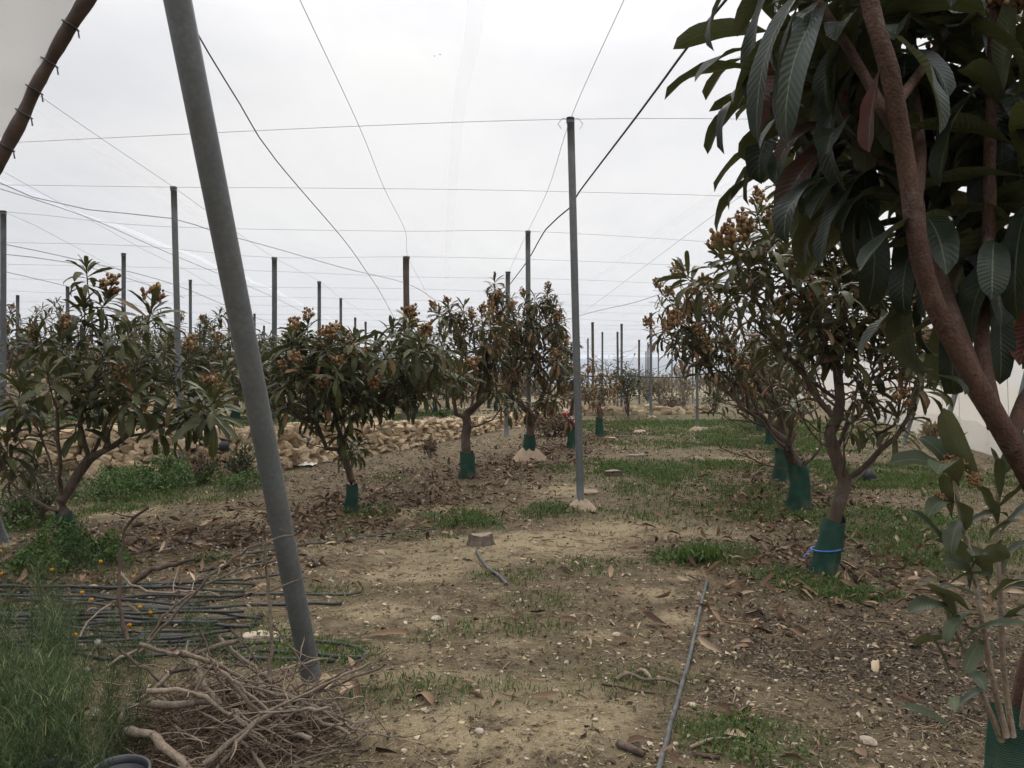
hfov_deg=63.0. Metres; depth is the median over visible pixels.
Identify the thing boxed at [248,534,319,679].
cut branch
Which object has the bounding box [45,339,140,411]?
loquat tree
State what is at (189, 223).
cable
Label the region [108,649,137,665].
cut branch
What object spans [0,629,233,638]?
drip pipe
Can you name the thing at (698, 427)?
net post
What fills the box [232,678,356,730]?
cut branch
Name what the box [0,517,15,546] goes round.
leaning prop
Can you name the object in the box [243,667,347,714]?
cut branch
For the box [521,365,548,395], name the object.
loquat tree
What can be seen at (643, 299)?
cable
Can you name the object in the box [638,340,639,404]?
net post
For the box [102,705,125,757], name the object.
cut branch
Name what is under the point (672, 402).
dark bush
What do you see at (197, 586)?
drip pipe
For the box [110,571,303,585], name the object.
drip pipe
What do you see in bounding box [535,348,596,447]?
loquat tree
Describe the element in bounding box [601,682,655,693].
loose stick
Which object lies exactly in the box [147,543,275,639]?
cut branch
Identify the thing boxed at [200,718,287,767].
cut branch
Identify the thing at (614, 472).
tree stump
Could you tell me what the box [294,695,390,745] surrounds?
cut branch
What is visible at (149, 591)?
cut branch
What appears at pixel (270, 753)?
cut branch
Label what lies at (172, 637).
drip pipe
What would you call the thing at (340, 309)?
net post
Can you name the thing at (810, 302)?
loquat tree
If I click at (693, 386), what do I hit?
net post
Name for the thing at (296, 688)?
cut branch
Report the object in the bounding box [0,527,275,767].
weed patch
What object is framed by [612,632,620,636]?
stone
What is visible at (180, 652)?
cut branch
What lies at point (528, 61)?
sky
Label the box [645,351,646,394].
net post
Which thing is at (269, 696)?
cut branch
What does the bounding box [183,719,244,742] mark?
cut branch
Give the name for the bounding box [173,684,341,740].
cut branch
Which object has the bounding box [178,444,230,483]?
dry shrub
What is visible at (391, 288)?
net wire
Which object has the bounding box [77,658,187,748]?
cut branch
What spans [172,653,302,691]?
cut branch
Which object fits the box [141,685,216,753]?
cut branch
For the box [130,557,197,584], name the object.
cut branch
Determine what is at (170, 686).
cut branch
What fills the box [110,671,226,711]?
cut branch
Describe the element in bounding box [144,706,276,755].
cut branch
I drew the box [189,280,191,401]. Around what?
net post
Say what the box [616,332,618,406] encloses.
net post
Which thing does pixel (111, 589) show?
drip pipe
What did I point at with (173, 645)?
drip pipe
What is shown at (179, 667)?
cut branch
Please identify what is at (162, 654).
drip pipe
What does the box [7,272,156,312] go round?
cable
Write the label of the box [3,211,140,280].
net wire
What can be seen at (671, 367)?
net post
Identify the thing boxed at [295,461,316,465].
white rag
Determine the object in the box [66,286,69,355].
net post
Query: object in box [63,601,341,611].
drip pipe
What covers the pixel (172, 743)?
cut branch
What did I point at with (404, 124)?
net wire
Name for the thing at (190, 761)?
cut branch
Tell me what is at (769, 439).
loquat tree
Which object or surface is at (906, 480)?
grass
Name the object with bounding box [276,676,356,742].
cut branch
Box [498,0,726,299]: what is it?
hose
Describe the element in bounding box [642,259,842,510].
loquat tree
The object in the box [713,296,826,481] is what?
loquat tree
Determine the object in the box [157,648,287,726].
cut branch
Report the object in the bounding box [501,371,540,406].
loquat tree
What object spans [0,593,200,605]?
drip pipe
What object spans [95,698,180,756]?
cut branch
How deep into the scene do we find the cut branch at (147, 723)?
3.70 m
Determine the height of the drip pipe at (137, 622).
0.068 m
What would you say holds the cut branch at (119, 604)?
on the weed patch
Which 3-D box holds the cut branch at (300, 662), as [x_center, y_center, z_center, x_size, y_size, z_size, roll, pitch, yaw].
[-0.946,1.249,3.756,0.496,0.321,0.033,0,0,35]
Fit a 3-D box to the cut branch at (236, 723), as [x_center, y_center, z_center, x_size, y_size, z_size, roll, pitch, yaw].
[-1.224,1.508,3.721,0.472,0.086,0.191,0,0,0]
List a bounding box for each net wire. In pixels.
[1,189,314,318]
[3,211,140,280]
[4,172,220,290]
[7,242,751,268]
[7,314,728,326]
[11,212,750,244]
[11,264,662,283]
[11,328,741,338]
[12,301,750,316]
[18,118,712,142]
[21,291,667,305]
[37,279,741,298]
[37,321,676,330]
[40,96,373,318]
[40,185,741,196]
[55,308,655,321]
[114,325,647,335]
[300,0,429,298]
[488,0,623,326]
[596,183,759,302]
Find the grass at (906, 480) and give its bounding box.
[0,396,1023,767]
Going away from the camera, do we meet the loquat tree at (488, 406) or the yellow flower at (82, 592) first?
the yellow flower at (82, 592)
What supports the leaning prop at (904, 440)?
on the ground at (552, 734)
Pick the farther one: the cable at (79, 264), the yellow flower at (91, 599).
the cable at (79, 264)
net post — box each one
[0,210,6,415]
[16,295,19,356]
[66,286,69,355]
[121,253,125,411]
[170,186,183,466]
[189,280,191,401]
[271,258,276,416]
[317,281,320,337]
[339,298,341,410]
[364,322,366,375]
[402,256,409,419]
[504,271,510,436]
[525,230,530,431]
[558,116,596,511]
[587,338,588,397]
[591,322,593,403]
[601,332,602,404]
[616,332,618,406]
[620,324,622,406]
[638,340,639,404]
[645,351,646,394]
[647,342,648,403]
[648,313,655,416]
[671,348,672,398]
[690,369,701,430]
[692,363,693,403]
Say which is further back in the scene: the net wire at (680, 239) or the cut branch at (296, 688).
the net wire at (680, 239)
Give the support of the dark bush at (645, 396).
on the ground at (552, 734)
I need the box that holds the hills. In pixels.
[7,357,789,383]
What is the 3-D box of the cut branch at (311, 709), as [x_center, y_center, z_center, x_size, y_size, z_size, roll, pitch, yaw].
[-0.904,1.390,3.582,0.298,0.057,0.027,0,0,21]
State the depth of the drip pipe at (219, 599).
6.17 m
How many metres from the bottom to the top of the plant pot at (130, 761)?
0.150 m
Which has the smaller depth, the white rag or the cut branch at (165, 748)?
the cut branch at (165, 748)
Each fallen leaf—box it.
[340,682,352,692]
[366,629,406,635]
[696,631,714,634]
[732,643,748,647]
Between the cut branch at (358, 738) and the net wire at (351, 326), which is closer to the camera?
the cut branch at (358, 738)
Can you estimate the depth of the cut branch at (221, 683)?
3.62 m
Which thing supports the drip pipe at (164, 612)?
on the ground at (552, 734)
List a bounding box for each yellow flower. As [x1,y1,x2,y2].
[0,549,6,601]
[80,591,88,633]
[90,598,105,632]
[99,560,104,610]
[127,623,137,659]
[137,605,145,633]
[150,537,154,585]
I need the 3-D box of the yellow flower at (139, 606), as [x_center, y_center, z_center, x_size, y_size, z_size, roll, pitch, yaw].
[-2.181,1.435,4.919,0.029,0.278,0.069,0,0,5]
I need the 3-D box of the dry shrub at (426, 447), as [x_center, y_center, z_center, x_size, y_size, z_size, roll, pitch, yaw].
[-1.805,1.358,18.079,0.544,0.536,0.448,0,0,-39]
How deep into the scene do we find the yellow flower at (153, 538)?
6.13 m
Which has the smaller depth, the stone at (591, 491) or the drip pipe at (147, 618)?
the drip pipe at (147, 618)
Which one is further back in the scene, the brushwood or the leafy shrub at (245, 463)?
the leafy shrub at (245, 463)
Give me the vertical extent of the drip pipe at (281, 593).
0.060 m
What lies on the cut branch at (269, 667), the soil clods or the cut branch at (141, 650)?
the cut branch at (141, 650)
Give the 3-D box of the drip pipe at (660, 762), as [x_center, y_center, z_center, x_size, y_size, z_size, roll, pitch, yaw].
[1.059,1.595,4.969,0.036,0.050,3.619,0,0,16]
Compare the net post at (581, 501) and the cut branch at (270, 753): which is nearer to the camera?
the cut branch at (270, 753)
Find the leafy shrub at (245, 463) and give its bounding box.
[220,430,257,484]
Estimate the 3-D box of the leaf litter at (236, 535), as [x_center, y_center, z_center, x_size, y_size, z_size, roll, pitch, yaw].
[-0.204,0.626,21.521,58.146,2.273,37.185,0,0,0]
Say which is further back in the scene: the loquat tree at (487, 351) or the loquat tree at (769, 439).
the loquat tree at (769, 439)
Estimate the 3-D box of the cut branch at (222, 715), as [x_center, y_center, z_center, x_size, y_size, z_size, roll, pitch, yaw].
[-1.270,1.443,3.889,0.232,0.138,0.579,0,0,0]
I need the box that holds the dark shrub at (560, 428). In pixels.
[518,411,595,436]
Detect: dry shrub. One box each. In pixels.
[0,434,65,511]
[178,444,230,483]
[419,438,443,457]
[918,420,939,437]
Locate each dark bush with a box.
[545,379,636,400]
[627,366,678,399]
[652,391,688,407]
[695,384,729,412]
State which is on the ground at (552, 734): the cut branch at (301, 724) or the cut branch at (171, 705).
the cut branch at (301, 724)
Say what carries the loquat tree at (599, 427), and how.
on the ground at (552, 734)
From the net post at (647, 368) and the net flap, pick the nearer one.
the net flap
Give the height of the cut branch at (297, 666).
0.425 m
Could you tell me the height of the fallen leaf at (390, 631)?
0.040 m
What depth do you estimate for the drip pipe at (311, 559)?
7.43 m
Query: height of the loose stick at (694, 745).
0.031 m
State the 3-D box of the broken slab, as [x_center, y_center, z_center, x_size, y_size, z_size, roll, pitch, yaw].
[-1.545,1.555,5.135,0.223,0.052,0.123,0,0,-6]
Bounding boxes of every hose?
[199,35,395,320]
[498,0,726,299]
[584,371,732,377]
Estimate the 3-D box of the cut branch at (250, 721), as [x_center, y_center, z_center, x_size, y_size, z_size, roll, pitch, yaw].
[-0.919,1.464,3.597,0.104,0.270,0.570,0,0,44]
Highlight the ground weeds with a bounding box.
[0,444,1023,767]
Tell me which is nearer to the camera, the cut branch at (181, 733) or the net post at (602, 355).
the cut branch at (181, 733)
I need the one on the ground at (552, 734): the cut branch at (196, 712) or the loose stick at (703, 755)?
the loose stick at (703, 755)
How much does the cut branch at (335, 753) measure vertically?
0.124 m
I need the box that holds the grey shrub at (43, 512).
[0,455,114,528]
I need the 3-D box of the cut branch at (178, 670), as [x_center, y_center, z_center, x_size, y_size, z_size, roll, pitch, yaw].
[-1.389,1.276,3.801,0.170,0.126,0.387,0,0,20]
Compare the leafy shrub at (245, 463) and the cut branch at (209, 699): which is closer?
the cut branch at (209, 699)
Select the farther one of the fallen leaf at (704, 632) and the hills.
the hills
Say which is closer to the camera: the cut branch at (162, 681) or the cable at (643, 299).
the cut branch at (162, 681)
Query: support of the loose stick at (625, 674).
on the ground at (552, 734)
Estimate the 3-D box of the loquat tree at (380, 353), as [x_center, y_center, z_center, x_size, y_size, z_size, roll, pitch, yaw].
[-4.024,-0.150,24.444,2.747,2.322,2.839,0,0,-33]
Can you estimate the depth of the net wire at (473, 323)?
48.48 m
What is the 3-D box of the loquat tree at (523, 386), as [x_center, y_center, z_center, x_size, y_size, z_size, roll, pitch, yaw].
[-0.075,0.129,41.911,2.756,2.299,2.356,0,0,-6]
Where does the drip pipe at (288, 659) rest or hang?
on the ground at (552, 734)
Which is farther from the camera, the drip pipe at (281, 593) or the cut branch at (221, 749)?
the drip pipe at (281, 593)
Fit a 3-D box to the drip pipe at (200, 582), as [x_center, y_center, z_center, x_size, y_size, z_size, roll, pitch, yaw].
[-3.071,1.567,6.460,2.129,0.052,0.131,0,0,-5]
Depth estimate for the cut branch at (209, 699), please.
3.51 m
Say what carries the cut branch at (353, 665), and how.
on the brushwood
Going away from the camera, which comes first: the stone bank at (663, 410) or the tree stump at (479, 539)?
the tree stump at (479, 539)
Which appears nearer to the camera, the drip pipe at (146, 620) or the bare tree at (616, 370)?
the drip pipe at (146, 620)
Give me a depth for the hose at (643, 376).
41.98 m
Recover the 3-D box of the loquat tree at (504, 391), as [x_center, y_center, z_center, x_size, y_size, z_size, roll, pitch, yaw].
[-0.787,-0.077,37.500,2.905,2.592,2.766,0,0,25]
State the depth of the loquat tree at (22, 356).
35.26 m
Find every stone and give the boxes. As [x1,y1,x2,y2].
[431,615,440,620]
[475,728,483,734]
[584,489,599,494]
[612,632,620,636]
[859,735,876,746]
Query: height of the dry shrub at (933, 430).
0.673 m
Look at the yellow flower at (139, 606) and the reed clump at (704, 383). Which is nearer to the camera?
the yellow flower at (139, 606)
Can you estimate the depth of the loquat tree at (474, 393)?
33.39 m
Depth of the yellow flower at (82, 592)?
5.22 m
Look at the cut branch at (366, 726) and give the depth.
3.75 m
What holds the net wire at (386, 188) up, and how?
attached to the net post at (175, 258)
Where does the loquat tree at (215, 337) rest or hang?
on the ground at (552, 734)
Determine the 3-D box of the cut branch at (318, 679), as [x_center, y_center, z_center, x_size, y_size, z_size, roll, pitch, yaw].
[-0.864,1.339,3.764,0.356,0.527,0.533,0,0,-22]
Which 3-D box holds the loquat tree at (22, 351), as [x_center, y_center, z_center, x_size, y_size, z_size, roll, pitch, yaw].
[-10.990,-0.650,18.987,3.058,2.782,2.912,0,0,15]
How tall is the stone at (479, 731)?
0.030 m
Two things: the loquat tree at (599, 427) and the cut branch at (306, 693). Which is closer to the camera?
the cut branch at (306, 693)
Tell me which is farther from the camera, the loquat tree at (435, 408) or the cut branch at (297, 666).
the loquat tree at (435, 408)
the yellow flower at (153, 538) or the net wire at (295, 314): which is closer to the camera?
the yellow flower at (153, 538)
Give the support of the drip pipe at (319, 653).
on the ground at (552, 734)
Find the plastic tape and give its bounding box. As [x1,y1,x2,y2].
[562,410,574,426]
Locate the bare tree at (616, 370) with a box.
[584,341,665,402]
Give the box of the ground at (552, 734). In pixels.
[0,384,1023,767]
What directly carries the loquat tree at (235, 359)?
on the ground at (552, 734)
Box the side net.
[797,225,1023,457]
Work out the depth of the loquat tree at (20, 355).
38.34 m
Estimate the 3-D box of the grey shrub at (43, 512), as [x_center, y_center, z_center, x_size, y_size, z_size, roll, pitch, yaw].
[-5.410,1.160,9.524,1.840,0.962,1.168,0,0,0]
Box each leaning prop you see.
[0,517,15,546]
[163,0,331,693]
[901,372,926,444]
[939,343,972,439]
[1005,372,1023,477]
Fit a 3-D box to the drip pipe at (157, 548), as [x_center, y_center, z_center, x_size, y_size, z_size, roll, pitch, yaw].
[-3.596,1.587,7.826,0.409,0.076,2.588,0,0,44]
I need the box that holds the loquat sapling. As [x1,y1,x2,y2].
[890,408,1023,742]
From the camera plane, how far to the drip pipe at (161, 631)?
5.32 m
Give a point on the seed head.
(97, 641)
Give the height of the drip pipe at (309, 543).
0.070 m
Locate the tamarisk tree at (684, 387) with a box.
[671,352,695,405]
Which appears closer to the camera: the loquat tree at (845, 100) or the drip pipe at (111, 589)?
the loquat tree at (845, 100)
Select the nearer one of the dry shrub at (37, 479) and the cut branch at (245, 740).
the cut branch at (245, 740)
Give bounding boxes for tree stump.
[466,532,495,546]
[603,469,624,475]
[626,454,646,457]
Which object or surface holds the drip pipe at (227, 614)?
on the ground at (552, 734)
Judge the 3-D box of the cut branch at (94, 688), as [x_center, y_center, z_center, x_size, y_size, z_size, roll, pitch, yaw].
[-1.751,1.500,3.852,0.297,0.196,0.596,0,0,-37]
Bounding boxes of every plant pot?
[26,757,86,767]
[94,754,151,767]
[217,439,229,452]
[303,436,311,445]
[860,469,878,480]
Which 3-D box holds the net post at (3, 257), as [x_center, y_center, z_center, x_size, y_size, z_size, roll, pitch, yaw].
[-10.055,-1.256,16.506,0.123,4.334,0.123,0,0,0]
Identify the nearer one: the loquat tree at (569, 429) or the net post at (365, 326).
the loquat tree at (569, 429)
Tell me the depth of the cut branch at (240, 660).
3.98 m
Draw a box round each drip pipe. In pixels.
[0,538,262,570]
[0,581,253,592]
[0,584,244,592]
[0,585,200,588]
[0,590,251,602]
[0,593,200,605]
[0,612,264,623]
[0,615,253,627]
[0,620,218,629]
[0,621,258,632]
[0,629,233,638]
[0,633,242,643]
[0,644,249,654]
[1,593,244,611]
[1,610,244,617]
[1,632,213,643]
[1,643,239,660]
[2,623,219,632]
[3,583,180,591]
[3,633,240,643]
[9,597,205,607]
[14,611,217,620]
[30,609,262,619]
[49,591,360,601]
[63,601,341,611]
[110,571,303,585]
[165,528,435,568]
[199,554,321,572]
[223,655,334,662]
[240,638,369,658]
[475,550,507,586]
[656,580,708,767]
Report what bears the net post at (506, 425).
on the ground at (552, 734)
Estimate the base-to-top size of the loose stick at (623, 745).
0.034 m
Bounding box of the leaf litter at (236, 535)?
[0,389,1023,767]
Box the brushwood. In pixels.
[76,669,369,767]
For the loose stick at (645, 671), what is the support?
on the ground at (552, 734)
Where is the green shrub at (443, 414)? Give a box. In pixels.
[431,407,453,417]
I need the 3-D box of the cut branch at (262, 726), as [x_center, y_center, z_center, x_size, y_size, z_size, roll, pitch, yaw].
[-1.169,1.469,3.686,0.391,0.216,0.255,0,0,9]
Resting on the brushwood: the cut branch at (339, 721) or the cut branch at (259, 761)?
the cut branch at (339, 721)
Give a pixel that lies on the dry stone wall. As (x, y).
(388, 436)
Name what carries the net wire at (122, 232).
attached to the shade net
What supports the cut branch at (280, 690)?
on the ground at (552, 734)
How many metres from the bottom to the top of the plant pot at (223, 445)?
0.324 m
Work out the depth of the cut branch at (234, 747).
3.37 m
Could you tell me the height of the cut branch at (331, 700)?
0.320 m
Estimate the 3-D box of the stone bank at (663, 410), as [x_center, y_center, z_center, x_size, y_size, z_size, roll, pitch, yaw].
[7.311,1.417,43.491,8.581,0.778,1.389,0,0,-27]
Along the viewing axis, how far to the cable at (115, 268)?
23.27 m
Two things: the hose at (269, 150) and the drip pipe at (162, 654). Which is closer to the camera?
the drip pipe at (162, 654)
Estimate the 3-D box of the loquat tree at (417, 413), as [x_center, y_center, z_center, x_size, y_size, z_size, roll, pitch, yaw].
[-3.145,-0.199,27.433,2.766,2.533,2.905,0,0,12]
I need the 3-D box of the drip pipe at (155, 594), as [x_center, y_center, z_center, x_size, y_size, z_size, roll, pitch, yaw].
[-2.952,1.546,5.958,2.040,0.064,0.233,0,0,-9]
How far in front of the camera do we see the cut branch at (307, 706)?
3.77 m
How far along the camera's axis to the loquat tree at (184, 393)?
21.17 m
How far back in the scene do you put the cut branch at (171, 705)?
3.51 m
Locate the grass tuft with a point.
(705, 552)
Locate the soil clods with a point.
(572, 636)
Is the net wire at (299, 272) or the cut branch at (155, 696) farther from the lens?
the net wire at (299, 272)
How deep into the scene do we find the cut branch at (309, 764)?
3.45 m
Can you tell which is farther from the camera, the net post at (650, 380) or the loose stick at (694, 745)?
the net post at (650, 380)
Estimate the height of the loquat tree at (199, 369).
2.802 m
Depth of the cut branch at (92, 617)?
4.17 m
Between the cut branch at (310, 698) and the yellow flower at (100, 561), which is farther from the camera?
the yellow flower at (100, 561)
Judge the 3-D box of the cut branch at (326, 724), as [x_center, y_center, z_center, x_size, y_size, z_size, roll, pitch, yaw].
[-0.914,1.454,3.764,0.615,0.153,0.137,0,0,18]
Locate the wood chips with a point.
(804, 619)
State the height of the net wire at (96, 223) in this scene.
0.007 m
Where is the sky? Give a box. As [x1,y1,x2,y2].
[0,0,1019,365]
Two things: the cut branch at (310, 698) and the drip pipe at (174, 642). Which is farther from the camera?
the drip pipe at (174, 642)
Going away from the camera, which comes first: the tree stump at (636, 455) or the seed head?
the seed head
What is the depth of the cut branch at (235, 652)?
4.09 m
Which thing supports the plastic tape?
attached to the loquat tree at (569, 429)
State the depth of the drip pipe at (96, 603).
5.88 m
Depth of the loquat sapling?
1.71 m
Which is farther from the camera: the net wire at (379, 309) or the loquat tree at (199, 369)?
the net wire at (379, 309)
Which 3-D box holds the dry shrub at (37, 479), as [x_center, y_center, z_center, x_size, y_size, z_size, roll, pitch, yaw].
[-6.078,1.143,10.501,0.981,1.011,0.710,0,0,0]
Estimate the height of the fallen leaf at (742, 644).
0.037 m
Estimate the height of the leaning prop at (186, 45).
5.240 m
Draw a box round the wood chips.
[0,389,1023,767]
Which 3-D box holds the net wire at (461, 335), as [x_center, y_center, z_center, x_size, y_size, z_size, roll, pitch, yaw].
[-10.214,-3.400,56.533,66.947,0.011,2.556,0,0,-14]
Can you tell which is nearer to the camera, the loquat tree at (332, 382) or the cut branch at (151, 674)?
the cut branch at (151, 674)
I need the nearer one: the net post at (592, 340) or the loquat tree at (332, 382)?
the loquat tree at (332, 382)
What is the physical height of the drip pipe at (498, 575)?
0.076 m
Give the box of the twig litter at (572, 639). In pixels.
[0,485,1023,767]
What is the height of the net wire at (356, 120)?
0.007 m
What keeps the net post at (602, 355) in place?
on the ground at (552, 734)
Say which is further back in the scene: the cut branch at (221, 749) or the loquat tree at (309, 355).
the loquat tree at (309, 355)
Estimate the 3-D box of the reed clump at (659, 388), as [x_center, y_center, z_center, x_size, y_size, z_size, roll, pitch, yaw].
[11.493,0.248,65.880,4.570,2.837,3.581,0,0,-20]
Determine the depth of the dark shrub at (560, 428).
24.77 m
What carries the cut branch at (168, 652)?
on the cut branch at (199, 672)
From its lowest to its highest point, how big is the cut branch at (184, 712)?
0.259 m
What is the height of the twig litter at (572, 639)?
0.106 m
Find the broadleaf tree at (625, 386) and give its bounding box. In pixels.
[597,353,660,416]
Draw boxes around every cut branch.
[62,711,197,746]
[75,640,298,724]
[77,646,227,757]
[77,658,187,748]
[79,602,112,636]
[88,680,175,742]
[89,682,251,751]
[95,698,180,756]
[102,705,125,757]
[108,506,155,640]
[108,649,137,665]
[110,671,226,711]
[118,648,221,767]
[121,567,220,596]
[122,725,192,767]
[127,663,178,707]
[129,663,272,696]
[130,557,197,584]
[138,635,240,657]
[139,519,297,652]
[141,648,321,719]
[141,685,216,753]
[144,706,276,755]
[146,687,333,755]
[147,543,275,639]
[149,657,219,709]
[152,653,317,757]
[152,660,249,704]
[154,710,296,767]
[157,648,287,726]
[157,663,208,726]
[161,716,213,748]
[165,737,251,767]
[169,647,248,673]
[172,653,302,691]
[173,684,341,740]
[176,646,257,685]
[176,659,363,715]
[177,662,371,750]
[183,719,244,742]
[185,699,272,767]
[187,719,305,762]
[188,653,231,717]
[191,663,264,728]
[193,715,270,735]
[197,665,303,693]
[197,684,286,751]
[200,628,247,766]
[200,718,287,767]
[201,651,373,740]
[201,712,363,765]
[202,710,276,766]
[207,652,313,741]
[214,640,361,703]
[214,707,291,741]
[215,648,300,690]
[217,636,355,723]
[219,692,358,705]
[221,744,339,767]
[223,650,365,740]
[225,677,357,718]
[229,627,284,721]
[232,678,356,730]
[232,698,358,748]
[236,698,359,755]
[242,745,291,767]
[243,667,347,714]
[244,671,347,721]
[245,683,372,735]
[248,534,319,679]
[248,643,346,704]
[254,662,359,731]
[256,672,300,732]
[256,679,374,735]
[259,631,310,755]
[261,724,366,759]
[262,673,342,767]
[267,617,342,707]
[272,657,366,755]
[272,706,331,712]
[275,706,450,742]
[275,728,370,756]
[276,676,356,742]
[287,644,368,729]
[288,681,342,751]
[292,717,346,745]
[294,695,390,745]
[313,649,390,714]
[324,688,407,743]
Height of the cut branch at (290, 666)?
0.335 m
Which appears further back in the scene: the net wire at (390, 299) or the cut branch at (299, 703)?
the net wire at (390, 299)
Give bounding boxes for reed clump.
[626,371,681,403]
[673,369,740,402]
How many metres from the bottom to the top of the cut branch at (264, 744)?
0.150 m
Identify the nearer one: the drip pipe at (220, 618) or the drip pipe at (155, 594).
the drip pipe at (220, 618)
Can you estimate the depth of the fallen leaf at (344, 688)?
4.24 m
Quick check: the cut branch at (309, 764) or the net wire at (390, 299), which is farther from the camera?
the net wire at (390, 299)
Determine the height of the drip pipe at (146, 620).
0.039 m
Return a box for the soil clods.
[0,478,1023,767]
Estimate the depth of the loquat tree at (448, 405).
40.11 m
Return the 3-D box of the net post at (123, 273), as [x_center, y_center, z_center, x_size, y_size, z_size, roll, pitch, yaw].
[-10.172,-1.182,21.873,0.123,4.482,0.123,0,0,0]
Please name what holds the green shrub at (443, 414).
on the ground at (552, 734)
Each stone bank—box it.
[6,369,401,405]
[582,404,712,415]
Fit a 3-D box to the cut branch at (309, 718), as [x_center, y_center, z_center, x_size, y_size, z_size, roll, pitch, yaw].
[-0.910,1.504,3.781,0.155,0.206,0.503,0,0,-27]
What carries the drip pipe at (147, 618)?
on the ground at (552, 734)
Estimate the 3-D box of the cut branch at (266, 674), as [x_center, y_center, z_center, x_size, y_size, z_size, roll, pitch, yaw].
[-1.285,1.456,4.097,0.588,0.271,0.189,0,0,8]
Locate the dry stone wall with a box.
[0,409,572,479]
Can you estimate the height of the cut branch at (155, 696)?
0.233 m
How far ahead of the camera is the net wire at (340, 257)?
22.43 m
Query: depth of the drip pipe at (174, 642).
5.10 m
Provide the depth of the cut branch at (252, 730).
3.52 m
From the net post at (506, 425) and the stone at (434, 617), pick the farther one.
the net post at (506, 425)
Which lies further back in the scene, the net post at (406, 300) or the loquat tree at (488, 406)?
the loquat tree at (488, 406)
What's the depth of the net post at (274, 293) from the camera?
22.50 m
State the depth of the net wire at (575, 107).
9.67 m
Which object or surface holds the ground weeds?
on the ground at (552, 734)
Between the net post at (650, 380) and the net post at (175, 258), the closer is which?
the net post at (175, 258)
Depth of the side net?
21.58 m
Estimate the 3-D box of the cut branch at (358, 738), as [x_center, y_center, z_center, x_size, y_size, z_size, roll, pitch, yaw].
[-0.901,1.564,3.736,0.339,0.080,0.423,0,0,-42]
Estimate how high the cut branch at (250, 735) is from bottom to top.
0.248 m
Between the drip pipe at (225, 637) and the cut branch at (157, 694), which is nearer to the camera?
the cut branch at (157, 694)
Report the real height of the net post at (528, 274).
5.206 m
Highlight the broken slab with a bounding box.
[243,630,279,642]
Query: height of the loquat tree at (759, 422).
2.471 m
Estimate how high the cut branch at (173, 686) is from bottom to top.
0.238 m
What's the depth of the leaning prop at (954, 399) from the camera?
18.99 m
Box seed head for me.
[94,639,99,670]
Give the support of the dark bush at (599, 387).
on the ground at (552, 734)
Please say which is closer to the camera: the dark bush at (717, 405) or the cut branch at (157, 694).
the cut branch at (157, 694)
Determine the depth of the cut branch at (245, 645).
4.21 m
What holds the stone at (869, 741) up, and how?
on the ground at (552, 734)
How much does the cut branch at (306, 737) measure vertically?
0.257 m
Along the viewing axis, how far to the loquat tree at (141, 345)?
41.16 m
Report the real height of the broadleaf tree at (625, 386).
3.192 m
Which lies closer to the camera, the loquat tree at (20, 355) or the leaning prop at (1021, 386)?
the leaning prop at (1021, 386)
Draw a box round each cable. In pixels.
[0,182,435,300]
[7,244,270,323]
[7,254,183,297]
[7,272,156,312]
[562,238,790,321]
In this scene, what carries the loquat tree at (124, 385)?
on the ground at (552, 734)
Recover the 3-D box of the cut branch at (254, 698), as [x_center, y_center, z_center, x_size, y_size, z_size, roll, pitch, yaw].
[-0.952,1.374,3.677,0.766,0.445,0.225,0,0,-26]
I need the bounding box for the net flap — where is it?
[0,0,96,174]
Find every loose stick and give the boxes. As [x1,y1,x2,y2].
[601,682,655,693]
[615,671,678,685]
[615,740,645,756]
[637,668,650,677]
[688,734,736,748]
[694,752,719,759]
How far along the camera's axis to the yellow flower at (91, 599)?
5.12 m
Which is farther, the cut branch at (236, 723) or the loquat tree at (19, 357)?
the loquat tree at (19, 357)
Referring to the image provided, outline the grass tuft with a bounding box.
[656,542,730,562]
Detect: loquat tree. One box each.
[0,254,243,548]
[6,296,101,413]
[7,335,50,369]
[7,346,49,370]
[18,341,90,375]
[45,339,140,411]
[89,306,233,417]
[109,336,162,364]
[143,327,243,402]
[158,306,308,419]
[210,303,483,512]
[214,333,292,397]
[277,334,356,413]
[327,340,410,416]
[374,347,453,414]
[417,370,469,411]
[426,295,528,479]
[428,361,468,409]
[443,358,501,412]
[468,363,525,410]
[468,374,502,408]
[480,271,587,461]
[493,372,533,408]
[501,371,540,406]
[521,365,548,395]
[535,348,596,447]
[581,355,623,435]
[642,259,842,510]
[656,184,953,575]
[665,0,1023,767]
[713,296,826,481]
[734,351,796,444]
[735,373,780,431]
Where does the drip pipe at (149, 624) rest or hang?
on the ground at (552, 734)
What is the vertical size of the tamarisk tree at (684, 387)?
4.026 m
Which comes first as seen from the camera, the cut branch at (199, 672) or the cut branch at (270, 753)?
the cut branch at (270, 753)
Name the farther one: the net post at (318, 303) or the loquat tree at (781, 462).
the net post at (318, 303)
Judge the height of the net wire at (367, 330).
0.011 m
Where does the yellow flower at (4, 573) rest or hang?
on the ground at (552, 734)
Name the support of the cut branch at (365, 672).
on the ground at (552, 734)
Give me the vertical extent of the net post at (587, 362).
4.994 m
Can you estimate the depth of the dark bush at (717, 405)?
46.11 m

